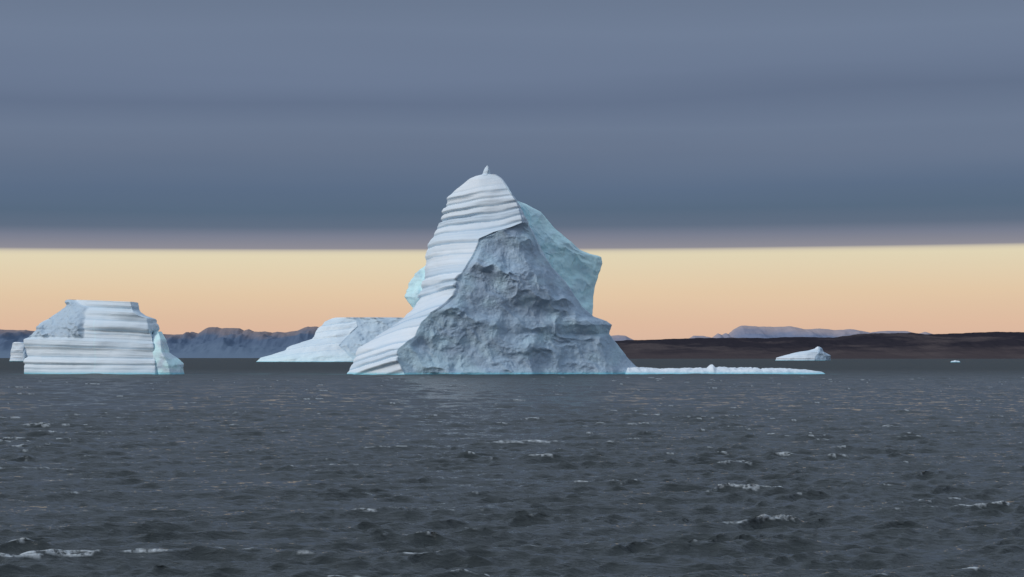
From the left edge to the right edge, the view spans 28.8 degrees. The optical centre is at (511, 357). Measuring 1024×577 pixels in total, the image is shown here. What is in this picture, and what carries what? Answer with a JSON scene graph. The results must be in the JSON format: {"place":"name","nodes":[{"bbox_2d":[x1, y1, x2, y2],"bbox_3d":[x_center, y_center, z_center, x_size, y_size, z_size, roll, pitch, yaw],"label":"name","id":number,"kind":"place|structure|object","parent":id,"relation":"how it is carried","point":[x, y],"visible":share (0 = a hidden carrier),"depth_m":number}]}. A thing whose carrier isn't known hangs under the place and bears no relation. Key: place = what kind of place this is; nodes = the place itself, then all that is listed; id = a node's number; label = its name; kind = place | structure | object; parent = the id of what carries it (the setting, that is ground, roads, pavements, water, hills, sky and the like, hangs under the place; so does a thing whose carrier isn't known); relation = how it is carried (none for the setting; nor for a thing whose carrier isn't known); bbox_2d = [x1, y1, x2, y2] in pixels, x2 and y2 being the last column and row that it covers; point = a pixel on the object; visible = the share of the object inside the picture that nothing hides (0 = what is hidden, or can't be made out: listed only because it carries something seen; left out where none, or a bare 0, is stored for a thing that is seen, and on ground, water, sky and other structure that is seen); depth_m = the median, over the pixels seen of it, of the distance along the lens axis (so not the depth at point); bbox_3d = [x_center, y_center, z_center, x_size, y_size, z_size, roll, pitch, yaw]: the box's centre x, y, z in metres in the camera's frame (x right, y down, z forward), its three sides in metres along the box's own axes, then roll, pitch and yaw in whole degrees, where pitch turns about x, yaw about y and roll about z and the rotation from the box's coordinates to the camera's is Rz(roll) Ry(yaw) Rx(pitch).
{"place":"outdoors","nodes":[
{"label":"outdoors","id":0,"kind":"place"},
{"bbox_2d":[0,326,318,357],"bbox_3d":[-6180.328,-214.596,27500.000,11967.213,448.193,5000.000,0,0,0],"label":"mountains","id":1,"kind":"structure","parent":0,"point":[213,342],"depth_m":26133.35},
{"bbox_2d":[0,358,1023,576],"bbox_3d":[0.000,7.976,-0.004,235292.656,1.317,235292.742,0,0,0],"label":"water","id":2,"kind":"structure","parent":0,"point":[225,467],"depth_m":137.03},
{"bbox_2d":[9,342,27,360],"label":"iceberg","id":3,"kind":"object","parent":2,"relation":"on","point":[18,351],"visible":0.52,"depth_m":4190.93},
{"bbox_2d":[23,300,183,374],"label":"iceberg","id":4,"kind":"object","parent":2,"relation":"on","point":[93,336],"visible":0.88,"depth_m":940.84},
{"bbox_2d":[256,317,402,361],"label":"iceberg","id":5,"kind":"object","parent":2,"relation":"on","point":[340,339],"visible":0.59,"depth_m":3576.91},
{"bbox_2d":[347,166,824,374],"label":"iceberg","id":6,"kind":"object","parent":2,"relation":"on","point":[503,280],"visible":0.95,"depth_m":936.12},
{"bbox_2d":[776,347,830,359],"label":"iceberg","id":7,"kind":"object","parent":2,"relation":"on","point":[817,353],"visible":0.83,"depth_m":5182.86},
{"bbox_2d":[0,0,1023,339],"label":"sky","id":8,"kind":"structure","parent":0,"point":[272,166]},
{"bbox_2d":[611,326,930,340],"bbox_3d":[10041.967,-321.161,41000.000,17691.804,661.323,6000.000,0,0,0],"label":"mountains","id":9,"kind":"structure","parent":0,"point":[757,332],"depth_m":40321.90},
{"bbox_2d":[615,332,1023,358],"bbox_3d":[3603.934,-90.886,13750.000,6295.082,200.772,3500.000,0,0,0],"label":"hills","id":10,"kind":"structure","parent":0,"point":[991,345],"depth_m":13258.58}
]}

